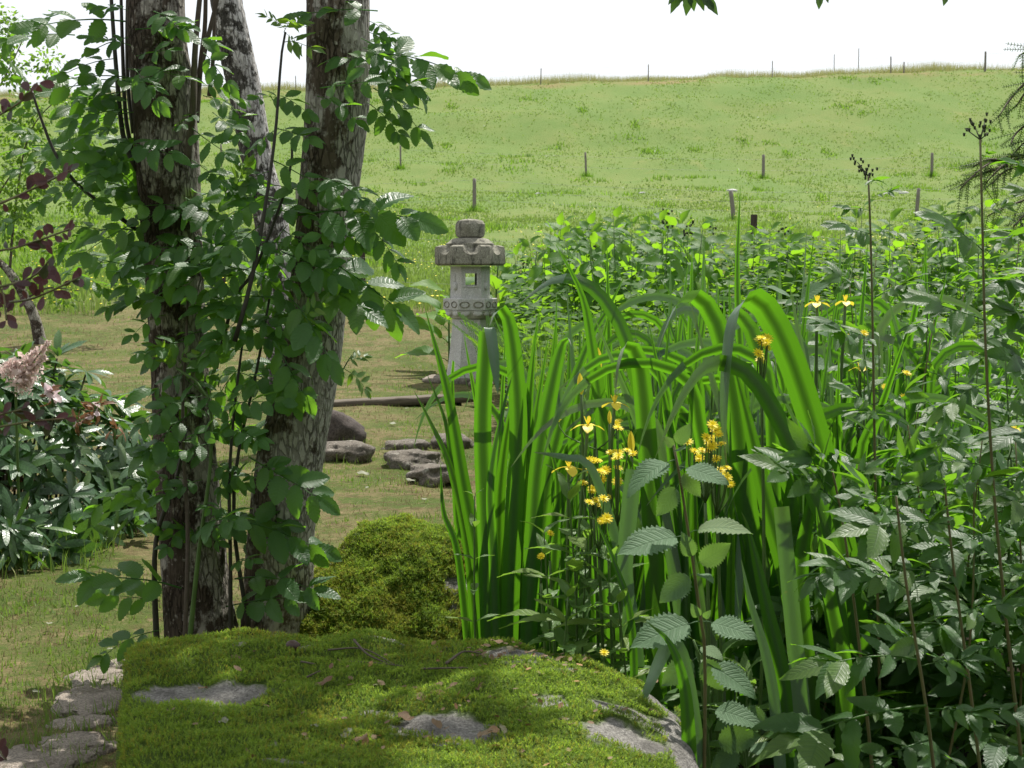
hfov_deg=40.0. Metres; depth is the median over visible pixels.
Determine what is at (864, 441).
iris plant
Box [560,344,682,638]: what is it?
iris plant
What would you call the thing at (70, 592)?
lawn grass
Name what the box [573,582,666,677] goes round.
willowherb plant
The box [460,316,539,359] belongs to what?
fern
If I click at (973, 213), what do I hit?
bank plant
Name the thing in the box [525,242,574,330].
bank plant
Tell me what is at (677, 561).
iris plant
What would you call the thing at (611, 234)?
bank plant
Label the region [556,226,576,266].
bank plant
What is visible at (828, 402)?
iris plant
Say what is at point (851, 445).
iris plant
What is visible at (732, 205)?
wire fence
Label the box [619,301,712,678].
iris plant
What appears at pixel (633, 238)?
bank plant
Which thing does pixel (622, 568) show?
iris plant
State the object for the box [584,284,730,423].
iris plant
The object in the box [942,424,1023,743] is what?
meadowsweet plant
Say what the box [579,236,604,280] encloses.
bank plant
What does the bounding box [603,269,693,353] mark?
iris plant
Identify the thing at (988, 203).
bank plant
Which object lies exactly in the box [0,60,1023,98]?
hilltop grass
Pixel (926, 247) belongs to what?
bank plant
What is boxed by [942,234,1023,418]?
meadowsweet plant
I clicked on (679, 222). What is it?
bank plant
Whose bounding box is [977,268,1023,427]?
meadowsweet plant
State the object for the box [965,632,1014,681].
meadowsweet plant
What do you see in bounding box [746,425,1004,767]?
meadowsweet plant
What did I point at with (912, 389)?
meadowsweet plant
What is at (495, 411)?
iris plant
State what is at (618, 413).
iris plant
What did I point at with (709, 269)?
bank plant
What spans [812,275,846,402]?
iris plant
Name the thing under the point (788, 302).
meadowsweet plant
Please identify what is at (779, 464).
meadowsweet plant
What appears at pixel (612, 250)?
bank plant
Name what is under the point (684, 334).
iris plant
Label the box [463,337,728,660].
iris plant
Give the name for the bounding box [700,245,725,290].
bank plant
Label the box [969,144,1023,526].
meadowsweet plant
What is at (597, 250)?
bank plant
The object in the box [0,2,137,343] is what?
tree
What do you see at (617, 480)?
hawkweed plant
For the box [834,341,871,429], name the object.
meadowsweet plant
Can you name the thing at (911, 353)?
iris plant
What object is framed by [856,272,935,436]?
meadowsweet plant
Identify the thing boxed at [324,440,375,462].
rock
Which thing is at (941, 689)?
meadowsweet plant
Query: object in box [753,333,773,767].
hawkweed plant
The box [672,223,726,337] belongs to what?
bank plant
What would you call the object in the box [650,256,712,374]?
iris plant
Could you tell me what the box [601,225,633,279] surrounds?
bank plant
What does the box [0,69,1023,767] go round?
ground
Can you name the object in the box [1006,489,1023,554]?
meadowsweet plant
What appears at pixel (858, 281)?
meadowsweet plant
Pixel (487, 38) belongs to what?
sky
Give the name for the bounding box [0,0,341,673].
ash tree
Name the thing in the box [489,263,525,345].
bank plant
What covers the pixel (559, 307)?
undergrowth
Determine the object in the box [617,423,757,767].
nettle plant
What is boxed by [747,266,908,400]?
iris plant
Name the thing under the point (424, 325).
dock plant
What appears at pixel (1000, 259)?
bank plant
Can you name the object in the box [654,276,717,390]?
iris plant
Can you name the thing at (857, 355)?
meadowsweet plant
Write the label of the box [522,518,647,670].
willowherb plant
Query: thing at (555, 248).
bank plant
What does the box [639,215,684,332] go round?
bank plant
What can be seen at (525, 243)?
bank plant
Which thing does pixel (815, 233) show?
bank plant
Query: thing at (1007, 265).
bank plant
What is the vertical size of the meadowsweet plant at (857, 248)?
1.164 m
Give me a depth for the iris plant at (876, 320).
4.71 m
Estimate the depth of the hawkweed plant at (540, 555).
3.04 m
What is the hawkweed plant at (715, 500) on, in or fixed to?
on the ground at (632, 163)
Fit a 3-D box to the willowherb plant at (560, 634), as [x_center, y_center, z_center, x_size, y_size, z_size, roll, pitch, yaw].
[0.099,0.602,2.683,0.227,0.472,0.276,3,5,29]
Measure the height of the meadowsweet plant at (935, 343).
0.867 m
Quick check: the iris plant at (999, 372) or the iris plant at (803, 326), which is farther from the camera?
the iris plant at (999, 372)
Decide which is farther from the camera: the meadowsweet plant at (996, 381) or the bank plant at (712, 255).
the bank plant at (712, 255)
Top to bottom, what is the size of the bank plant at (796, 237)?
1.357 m
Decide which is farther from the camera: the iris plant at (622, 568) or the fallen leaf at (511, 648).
the iris plant at (622, 568)
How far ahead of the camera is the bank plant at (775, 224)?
13.13 m
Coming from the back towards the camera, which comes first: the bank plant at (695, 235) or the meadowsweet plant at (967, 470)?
the bank plant at (695, 235)
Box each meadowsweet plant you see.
[713,357,816,533]
[729,615,935,767]
[732,449,958,739]
[739,410,906,767]
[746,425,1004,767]
[760,446,970,763]
[761,610,930,729]
[777,299,862,356]
[785,533,1012,767]
[802,154,934,734]
[808,272,896,440]
[812,504,973,730]
[816,357,936,569]
[817,608,952,754]
[818,319,956,597]
[821,268,852,379]
[823,435,1023,767]
[826,510,1000,763]
[829,246,909,325]
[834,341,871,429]
[841,395,1020,744]
[844,319,965,634]
[851,279,903,345]
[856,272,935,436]
[861,282,1013,616]
[862,445,1023,767]
[865,264,940,381]
[866,256,904,345]
[876,559,1023,767]
[879,398,1023,698]
[885,276,939,354]
[886,324,1015,575]
[900,112,1023,755]
[908,411,1023,707]
[913,276,983,386]
[915,328,1021,598]
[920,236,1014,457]
[920,338,1003,556]
[923,466,1023,767]
[932,572,1023,742]
[937,401,1023,652]
[940,357,1008,513]
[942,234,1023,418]
[942,340,1023,513]
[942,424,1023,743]
[943,353,1023,671]
[946,519,1023,735]
[955,441,1023,692]
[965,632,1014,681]
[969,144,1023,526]
[971,301,1020,427]
[972,234,1023,427]
[974,308,1023,592]
[975,276,1023,386]
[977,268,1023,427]
[991,329,1023,460]
[992,332,1023,555]
[996,257,1023,305]
[997,291,1023,427]
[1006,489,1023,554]
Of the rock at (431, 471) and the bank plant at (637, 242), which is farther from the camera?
the bank plant at (637, 242)
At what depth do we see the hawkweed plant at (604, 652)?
2.53 m
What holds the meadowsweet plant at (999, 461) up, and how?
on the ground at (632, 163)
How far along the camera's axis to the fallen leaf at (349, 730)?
1.94 m
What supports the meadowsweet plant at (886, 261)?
on the ground at (632, 163)
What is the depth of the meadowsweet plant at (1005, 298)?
6.40 m
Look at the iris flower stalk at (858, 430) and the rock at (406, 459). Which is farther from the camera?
the rock at (406, 459)
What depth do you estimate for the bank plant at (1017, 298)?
11.83 m
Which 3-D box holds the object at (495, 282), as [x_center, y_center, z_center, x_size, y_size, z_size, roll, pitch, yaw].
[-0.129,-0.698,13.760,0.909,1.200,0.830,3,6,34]
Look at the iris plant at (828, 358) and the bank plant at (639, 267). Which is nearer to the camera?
the iris plant at (828, 358)
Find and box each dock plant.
[395,277,499,360]
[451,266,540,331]
[496,251,551,317]
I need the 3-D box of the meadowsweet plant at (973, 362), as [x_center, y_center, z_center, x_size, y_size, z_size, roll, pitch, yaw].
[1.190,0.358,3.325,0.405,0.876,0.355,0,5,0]
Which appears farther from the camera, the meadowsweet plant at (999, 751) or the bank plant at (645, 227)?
the bank plant at (645, 227)
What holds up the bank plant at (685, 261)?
on the ground at (632, 163)
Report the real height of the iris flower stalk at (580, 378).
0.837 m
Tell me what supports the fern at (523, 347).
on the ground at (632, 163)
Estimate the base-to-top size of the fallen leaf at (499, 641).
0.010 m
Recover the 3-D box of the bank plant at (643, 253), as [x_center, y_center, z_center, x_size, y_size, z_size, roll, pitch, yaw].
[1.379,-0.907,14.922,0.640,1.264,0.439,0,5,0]
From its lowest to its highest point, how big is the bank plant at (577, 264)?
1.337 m
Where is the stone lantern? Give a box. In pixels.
[435,219,505,384]
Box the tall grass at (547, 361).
[455,297,1020,511]
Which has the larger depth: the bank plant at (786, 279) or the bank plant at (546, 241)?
the bank plant at (546, 241)
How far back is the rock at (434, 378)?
12.71 m
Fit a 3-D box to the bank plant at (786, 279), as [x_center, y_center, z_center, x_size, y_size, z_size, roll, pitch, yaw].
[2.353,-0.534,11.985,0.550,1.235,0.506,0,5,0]
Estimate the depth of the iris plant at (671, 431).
3.03 m
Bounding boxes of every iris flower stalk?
[552,461,582,640]
[570,416,603,641]
[577,373,588,655]
[588,348,601,617]
[602,395,627,536]
[607,410,615,661]
[628,431,634,592]
[805,295,829,535]
[835,295,853,398]
[849,362,865,442]
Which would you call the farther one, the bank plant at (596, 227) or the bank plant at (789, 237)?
the bank plant at (596, 227)
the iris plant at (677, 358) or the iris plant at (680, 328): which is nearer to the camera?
the iris plant at (677, 358)
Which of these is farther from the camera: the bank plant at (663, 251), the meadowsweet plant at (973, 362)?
the bank plant at (663, 251)
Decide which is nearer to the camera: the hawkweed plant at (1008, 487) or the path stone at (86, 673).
the hawkweed plant at (1008, 487)
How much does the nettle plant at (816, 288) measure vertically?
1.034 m
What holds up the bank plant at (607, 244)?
on the ground at (632, 163)
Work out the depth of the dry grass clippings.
5.46 m
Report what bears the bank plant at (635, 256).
on the ground at (632, 163)
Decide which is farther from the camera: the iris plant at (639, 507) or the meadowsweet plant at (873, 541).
the iris plant at (639, 507)
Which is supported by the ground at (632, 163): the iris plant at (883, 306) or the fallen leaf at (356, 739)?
the iris plant at (883, 306)
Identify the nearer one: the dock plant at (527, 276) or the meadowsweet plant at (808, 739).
the meadowsweet plant at (808, 739)
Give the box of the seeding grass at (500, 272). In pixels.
[490,224,1022,306]
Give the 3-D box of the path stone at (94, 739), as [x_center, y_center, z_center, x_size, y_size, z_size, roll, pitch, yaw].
[-0.951,0.815,3.066,0.192,0.091,0.153,0,5,6]
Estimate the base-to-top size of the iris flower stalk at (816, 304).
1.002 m
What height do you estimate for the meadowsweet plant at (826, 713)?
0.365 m
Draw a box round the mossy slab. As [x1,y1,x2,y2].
[115,625,697,767]
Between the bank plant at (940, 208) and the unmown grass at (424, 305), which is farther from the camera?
the unmown grass at (424, 305)
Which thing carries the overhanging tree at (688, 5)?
on the ground at (632, 163)
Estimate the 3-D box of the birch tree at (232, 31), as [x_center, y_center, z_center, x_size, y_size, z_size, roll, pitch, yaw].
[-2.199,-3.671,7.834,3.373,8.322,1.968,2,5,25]
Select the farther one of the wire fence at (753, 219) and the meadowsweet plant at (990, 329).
the wire fence at (753, 219)
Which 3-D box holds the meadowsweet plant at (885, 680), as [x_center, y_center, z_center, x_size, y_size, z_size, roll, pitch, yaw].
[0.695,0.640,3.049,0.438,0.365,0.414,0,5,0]
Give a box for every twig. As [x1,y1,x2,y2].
[328,647,393,663]
[349,660,402,665]
[353,639,388,663]
[421,667,471,669]
[444,650,481,664]
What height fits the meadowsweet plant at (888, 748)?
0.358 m
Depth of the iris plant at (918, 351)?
4.73 m
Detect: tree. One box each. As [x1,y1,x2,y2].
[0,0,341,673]
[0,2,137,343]
[202,0,491,639]
[210,0,290,384]
[668,0,947,15]
[942,43,1023,249]
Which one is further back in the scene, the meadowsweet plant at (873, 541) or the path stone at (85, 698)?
the path stone at (85, 698)
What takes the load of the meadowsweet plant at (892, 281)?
on the ground at (632, 163)
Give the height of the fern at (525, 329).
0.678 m
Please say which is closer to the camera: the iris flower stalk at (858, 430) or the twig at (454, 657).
the twig at (454, 657)
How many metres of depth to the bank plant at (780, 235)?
13.74 m
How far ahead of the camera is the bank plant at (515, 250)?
14.27 m
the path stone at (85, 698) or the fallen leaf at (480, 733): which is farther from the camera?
the path stone at (85, 698)
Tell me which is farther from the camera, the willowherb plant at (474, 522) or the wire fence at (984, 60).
the wire fence at (984, 60)
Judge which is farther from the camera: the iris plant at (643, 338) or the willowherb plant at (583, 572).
the iris plant at (643, 338)
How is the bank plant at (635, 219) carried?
on the ground at (632, 163)
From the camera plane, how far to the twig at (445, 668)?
2.22 m
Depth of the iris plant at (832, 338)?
3.68 m
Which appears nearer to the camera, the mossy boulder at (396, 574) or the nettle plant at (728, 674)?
the nettle plant at (728, 674)
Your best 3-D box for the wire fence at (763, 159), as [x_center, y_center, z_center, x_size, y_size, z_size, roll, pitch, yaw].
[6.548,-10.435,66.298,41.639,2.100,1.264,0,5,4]
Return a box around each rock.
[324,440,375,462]
[381,439,430,449]
[383,449,443,469]
[406,463,450,486]
[422,374,440,383]
[429,433,473,448]
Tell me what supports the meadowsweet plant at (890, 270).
on the ground at (632, 163)
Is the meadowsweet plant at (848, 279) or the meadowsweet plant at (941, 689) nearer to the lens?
the meadowsweet plant at (941, 689)
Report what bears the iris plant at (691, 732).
on the ground at (632, 163)
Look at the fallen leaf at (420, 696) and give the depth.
2.11 m
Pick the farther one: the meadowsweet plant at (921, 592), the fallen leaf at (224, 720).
the meadowsweet plant at (921, 592)
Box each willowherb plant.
[445,488,501,647]
[487,519,608,654]
[499,464,655,686]
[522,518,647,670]
[534,577,628,667]
[546,540,653,672]
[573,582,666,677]
[660,622,768,767]
[699,652,771,766]
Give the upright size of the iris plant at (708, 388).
1.023 m
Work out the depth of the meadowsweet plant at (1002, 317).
5.82 m
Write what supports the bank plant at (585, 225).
on the ground at (632, 163)
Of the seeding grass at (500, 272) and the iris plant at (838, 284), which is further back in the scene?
the seeding grass at (500, 272)
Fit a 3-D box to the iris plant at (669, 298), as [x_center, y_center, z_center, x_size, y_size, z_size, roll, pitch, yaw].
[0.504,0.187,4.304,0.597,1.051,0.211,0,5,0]
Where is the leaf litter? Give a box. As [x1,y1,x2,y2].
[167,641,658,765]
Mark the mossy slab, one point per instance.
(158, 678)
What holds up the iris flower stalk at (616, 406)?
on the ground at (632, 163)
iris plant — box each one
[414,309,499,647]
[414,342,600,499]
[414,363,685,656]
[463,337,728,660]
[486,305,539,647]
[494,317,639,504]
[511,262,755,727]
[516,245,633,662]
[520,275,624,652]
[530,355,582,564]
[534,294,633,553]
[534,341,691,711]
[541,303,946,726]
[556,289,627,556]
[559,290,792,600]
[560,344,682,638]
[565,330,765,619]
[565,344,641,480]
[573,341,746,608]
[578,308,628,414]
[583,306,702,499]
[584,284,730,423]
[586,282,735,457]
[590,256,687,395]
[598,273,758,425]
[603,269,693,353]
[606,309,677,660]
[614,318,911,544]
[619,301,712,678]
[621,387,827,712]
[637,324,689,518]
[641,622,706,767]
[648,320,765,750]
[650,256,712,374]
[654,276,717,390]
[655,195,880,764]
[662,279,949,379]
[677,236,770,346]
[694,220,868,425]
[708,314,938,758]
[709,244,1023,507]
[723,287,746,346]
[734,269,808,374]
[741,427,855,767]
[746,252,852,378]
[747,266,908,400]
[747,294,1007,508]
[750,237,903,437]
[758,293,902,401]
[769,345,1008,601]
[776,289,1022,738]
[782,282,976,398]
[784,336,915,620]
[786,287,836,572]
[805,295,1023,555]
[806,262,895,450]
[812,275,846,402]
[814,231,954,439]
[818,290,998,638]
[826,271,974,597]
[828,274,890,443]
[834,253,964,436]
[842,342,1023,621]
[851,268,916,379]
[923,240,1016,445]
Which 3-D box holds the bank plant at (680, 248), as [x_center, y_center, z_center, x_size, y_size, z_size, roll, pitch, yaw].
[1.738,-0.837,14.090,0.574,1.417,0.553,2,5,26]
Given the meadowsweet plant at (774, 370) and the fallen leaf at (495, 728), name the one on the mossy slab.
the fallen leaf at (495, 728)
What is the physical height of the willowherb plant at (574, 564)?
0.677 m
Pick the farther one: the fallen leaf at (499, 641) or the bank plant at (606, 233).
the bank plant at (606, 233)
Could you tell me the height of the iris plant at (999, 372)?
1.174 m
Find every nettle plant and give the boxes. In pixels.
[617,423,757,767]
[661,640,761,767]
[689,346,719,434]
[711,704,767,767]
[765,281,834,405]
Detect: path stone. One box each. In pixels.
[0,744,96,767]
[38,731,118,756]
[46,714,116,731]
[50,685,121,716]
[64,665,122,687]
[109,658,124,668]
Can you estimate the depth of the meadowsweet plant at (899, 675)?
2.83 m
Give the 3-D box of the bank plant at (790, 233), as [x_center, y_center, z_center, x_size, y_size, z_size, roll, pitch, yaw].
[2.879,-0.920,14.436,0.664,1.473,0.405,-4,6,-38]
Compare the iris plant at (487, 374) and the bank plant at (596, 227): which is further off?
the bank plant at (596, 227)
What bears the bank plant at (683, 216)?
on the ground at (632, 163)
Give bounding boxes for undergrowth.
[499,215,1023,767]
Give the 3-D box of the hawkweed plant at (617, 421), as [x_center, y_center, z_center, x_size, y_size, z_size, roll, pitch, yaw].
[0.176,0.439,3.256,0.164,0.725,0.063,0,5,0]
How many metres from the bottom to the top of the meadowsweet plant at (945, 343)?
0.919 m
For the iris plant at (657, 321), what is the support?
on the ground at (632, 163)
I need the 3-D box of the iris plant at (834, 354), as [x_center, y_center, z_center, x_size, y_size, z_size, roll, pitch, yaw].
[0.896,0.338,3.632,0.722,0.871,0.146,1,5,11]
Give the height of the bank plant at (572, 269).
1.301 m
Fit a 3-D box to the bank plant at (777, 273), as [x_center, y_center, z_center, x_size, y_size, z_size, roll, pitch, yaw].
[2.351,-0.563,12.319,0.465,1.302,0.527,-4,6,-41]
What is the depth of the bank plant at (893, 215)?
12.50 m
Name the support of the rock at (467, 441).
on the ground at (632, 163)
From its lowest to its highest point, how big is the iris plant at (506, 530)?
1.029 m
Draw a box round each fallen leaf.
[218,716,228,722]
[314,676,332,685]
[340,728,352,737]
[353,734,367,741]
[357,470,369,474]
[398,711,410,719]
[416,692,425,700]
[477,728,493,737]
[488,725,499,732]
[491,639,502,643]
[499,725,506,734]
[506,646,515,650]
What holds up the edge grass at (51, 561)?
on the ground at (632, 163)
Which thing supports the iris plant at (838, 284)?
on the ground at (632, 163)
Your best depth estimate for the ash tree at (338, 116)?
3.45 m
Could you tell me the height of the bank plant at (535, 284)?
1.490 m
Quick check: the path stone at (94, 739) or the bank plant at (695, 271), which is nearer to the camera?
the path stone at (94, 739)
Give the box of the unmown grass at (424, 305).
[0,267,830,315]
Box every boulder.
[299,511,467,647]
[327,410,366,442]
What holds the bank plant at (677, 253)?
on the ground at (632, 163)
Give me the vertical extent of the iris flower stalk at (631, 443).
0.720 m
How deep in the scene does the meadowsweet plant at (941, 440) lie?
2.98 m
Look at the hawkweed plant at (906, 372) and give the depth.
3.21 m
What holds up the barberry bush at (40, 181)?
on the ground at (632, 163)
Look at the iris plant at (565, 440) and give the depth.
3.65 m
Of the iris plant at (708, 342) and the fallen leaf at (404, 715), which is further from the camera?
the iris plant at (708, 342)
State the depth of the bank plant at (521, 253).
15.54 m
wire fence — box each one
[204,51,1011,89]
[220,144,971,175]
[222,214,954,295]
[295,178,1002,219]
[834,48,858,68]
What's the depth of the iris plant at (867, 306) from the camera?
4.56 m
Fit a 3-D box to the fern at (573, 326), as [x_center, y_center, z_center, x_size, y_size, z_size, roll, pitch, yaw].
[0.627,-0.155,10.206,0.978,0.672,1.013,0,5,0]
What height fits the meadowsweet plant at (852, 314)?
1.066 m
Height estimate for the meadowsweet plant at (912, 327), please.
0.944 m
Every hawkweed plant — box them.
[537,552,545,651]
[547,530,555,652]
[558,419,623,468]
[578,456,611,651]
[585,494,613,660]
[600,649,608,664]
[606,425,637,673]
[686,419,725,755]
[711,455,735,751]
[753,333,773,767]
[852,329,885,503]
[882,370,937,551]
[1000,426,1020,723]
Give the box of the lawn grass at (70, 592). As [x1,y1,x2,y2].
[0,286,743,767]
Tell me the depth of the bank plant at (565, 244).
12.30 m
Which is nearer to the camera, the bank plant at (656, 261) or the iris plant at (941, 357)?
the iris plant at (941, 357)
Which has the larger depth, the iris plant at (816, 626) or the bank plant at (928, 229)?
the bank plant at (928, 229)
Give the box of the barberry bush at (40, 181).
[0,80,84,761]
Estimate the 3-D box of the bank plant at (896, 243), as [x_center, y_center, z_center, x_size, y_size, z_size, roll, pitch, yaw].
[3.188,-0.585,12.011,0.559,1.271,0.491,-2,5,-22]
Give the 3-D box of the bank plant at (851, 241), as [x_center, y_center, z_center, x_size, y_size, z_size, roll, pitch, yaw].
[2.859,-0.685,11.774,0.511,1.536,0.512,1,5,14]
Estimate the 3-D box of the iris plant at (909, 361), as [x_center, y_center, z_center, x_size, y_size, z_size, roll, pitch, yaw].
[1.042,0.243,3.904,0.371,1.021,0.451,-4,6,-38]
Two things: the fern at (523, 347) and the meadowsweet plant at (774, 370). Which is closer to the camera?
the meadowsweet plant at (774, 370)
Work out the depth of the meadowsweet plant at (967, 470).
3.46 m
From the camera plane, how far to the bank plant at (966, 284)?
12.33 m
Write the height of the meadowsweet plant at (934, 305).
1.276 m
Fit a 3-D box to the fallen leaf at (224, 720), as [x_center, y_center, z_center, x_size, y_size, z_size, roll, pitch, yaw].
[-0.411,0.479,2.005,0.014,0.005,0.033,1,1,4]
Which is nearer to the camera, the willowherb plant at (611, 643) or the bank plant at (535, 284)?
the willowherb plant at (611, 643)
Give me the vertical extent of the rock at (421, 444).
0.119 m
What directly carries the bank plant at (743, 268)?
on the ground at (632, 163)
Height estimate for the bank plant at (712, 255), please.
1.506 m
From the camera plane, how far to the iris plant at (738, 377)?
2.76 m
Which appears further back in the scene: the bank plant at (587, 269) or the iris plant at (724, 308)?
the bank plant at (587, 269)
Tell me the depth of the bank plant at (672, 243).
13.19 m
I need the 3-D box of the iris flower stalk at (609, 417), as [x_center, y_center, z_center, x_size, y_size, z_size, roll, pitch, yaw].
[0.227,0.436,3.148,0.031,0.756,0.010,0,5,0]
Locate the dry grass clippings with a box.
[0,287,506,767]
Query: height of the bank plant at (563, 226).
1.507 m
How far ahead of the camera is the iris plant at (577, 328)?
4.30 m
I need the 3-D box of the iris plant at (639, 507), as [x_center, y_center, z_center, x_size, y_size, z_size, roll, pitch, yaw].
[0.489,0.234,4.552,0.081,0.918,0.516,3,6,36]
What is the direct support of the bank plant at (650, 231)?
on the ground at (632, 163)
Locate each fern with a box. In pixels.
[435,312,562,388]
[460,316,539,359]
[495,316,584,350]
[496,324,584,384]
[531,315,658,349]
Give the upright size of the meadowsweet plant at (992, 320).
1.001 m
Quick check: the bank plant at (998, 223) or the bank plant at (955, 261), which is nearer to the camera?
the bank plant at (955, 261)
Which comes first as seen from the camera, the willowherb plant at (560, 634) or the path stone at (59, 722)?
the willowherb plant at (560, 634)
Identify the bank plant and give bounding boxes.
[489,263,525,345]
[498,242,528,329]
[499,256,533,341]
[510,246,529,281]
[516,236,545,296]
[518,220,576,312]
[525,216,580,316]
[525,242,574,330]
[533,241,578,321]
[537,211,563,279]
[537,230,557,282]
[541,224,576,301]
[547,237,593,322]
[550,220,581,262]
[550,227,584,293]
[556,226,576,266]
[565,240,603,309]
[565,248,579,298]
[568,223,600,305]
[573,211,616,319]
[574,232,611,320]
[579,227,605,267]
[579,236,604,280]
[583,223,604,266]
[588,222,624,304]
[591,205,644,320]
[600,243,649,332]
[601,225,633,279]
[602,216,630,279]
[602,222,637,291]
[603,224,626,272]
[604,219,655,303]
[604,220,635,246]
[605,222,637,294]
[607,227,635,270]
[617,215,645,277]
[619,254,643,291]
[631,214,661,280]
[631,236,662,315]
[634,241,655,271]
[638,224,679,327]
[638,243,674,333]
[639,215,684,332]
[641,208,685,286]
[642,229,664,287]
[645,209,682,307]
[649,230,688,320]
[656,224,693,317]
[658,236,690,289]
[660,221,682,287]
[669,219,689,260]
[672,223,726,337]
[672,229,687,285]
[673,209,700,276]
[675,225,700,290]
[677,217,703,282]
[684,219,734,332]
[684,237,715,289]
[688,236,730,318]
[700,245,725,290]
[704,217,733,292]
[718,249,753,311]
[730,225,770,312]
[743,226,767,310]
[744,222,785,296]
[744,224,799,300]
[756,245,805,299]
[759,233,803,300]
[759,256,789,308]
[765,233,805,324]
[768,248,806,304]
[784,222,800,276]
[798,231,827,312]
[820,236,850,300]
[830,199,881,304]
[835,210,872,311]
[865,224,892,287]
[867,208,911,297]
[873,224,906,303]
[873,240,911,310]
[905,234,929,311]
[910,227,932,284]
[911,239,946,317]
[912,222,937,273]
[919,210,981,335]
[923,200,958,295]
[927,211,981,334]
[927,222,964,277]
[933,205,980,339]
[933,218,981,338]
[943,210,987,296]
[951,199,1011,325]
[968,218,1007,325]
[990,214,1023,318]
[991,220,1023,298]
[1009,237,1023,308]
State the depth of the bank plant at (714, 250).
14.13 m
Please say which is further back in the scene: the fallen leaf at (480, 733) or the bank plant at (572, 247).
the bank plant at (572, 247)
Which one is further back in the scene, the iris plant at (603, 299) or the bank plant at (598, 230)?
the bank plant at (598, 230)
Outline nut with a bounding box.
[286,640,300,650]
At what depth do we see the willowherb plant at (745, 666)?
2.67 m
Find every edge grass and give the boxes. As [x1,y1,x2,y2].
[0,522,135,585]
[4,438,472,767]
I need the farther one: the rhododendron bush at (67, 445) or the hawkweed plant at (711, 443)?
the rhododendron bush at (67, 445)
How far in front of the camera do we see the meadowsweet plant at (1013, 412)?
4.53 m
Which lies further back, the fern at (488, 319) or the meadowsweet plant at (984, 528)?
the fern at (488, 319)
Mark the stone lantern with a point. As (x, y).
(470, 249)
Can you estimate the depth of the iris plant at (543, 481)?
3.29 m
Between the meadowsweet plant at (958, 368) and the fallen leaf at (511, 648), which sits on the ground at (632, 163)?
the meadowsweet plant at (958, 368)
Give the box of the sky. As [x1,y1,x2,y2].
[0,0,1023,93]
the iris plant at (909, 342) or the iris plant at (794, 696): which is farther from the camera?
the iris plant at (909, 342)
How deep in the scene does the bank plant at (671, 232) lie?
13.45 m
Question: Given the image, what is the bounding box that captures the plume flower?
[0,340,51,563]
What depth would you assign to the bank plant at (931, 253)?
11.67 m
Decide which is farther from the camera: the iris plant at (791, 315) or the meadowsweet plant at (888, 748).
the iris plant at (791, 315)
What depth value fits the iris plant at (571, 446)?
3.39 m
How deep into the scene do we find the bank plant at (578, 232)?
13.43 m
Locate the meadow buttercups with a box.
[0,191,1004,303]
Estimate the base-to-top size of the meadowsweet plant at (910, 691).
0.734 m
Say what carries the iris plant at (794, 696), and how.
on the ground at (632, 163)
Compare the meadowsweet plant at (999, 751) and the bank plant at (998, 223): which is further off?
the bank plant at (998, 223)
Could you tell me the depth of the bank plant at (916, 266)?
13.00 m
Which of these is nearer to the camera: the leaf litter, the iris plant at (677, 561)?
the leaf litter
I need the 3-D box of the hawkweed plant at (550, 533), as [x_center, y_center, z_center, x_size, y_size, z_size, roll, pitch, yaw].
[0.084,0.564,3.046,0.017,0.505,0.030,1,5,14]
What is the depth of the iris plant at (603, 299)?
3.23 m
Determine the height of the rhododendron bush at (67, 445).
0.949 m
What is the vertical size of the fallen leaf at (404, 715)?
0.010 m
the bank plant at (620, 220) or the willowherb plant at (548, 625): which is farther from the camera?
the bank plant at (620, 220)
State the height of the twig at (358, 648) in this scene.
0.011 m
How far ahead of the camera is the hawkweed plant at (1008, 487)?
3.03 m
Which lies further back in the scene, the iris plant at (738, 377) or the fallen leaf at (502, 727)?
the iris plant at (738, 377)
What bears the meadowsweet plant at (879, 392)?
on the ground at (632, 163)
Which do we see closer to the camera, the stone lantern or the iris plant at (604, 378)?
the iris plant at (604, 378)
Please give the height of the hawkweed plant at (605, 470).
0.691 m
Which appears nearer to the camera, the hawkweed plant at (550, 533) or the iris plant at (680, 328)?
the hawkweed plant at (550, 533)
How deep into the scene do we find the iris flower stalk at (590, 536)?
3.34 m
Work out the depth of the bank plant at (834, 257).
15.54 m
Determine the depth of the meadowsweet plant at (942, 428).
2.90 m
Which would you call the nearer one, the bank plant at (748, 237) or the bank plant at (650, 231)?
the bank plant at (748, 237)
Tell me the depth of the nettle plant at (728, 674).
2.39 m
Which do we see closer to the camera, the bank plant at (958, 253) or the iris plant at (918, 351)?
the iris plant at (918, 351)
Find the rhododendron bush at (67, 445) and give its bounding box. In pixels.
[0,330,156,574]
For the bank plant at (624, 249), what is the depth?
11.65 m
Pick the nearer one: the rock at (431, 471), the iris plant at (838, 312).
the iris plant at (838, 312)
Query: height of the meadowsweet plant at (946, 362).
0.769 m
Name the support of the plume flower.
on the ground at (632, 163)
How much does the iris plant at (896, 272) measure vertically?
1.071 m

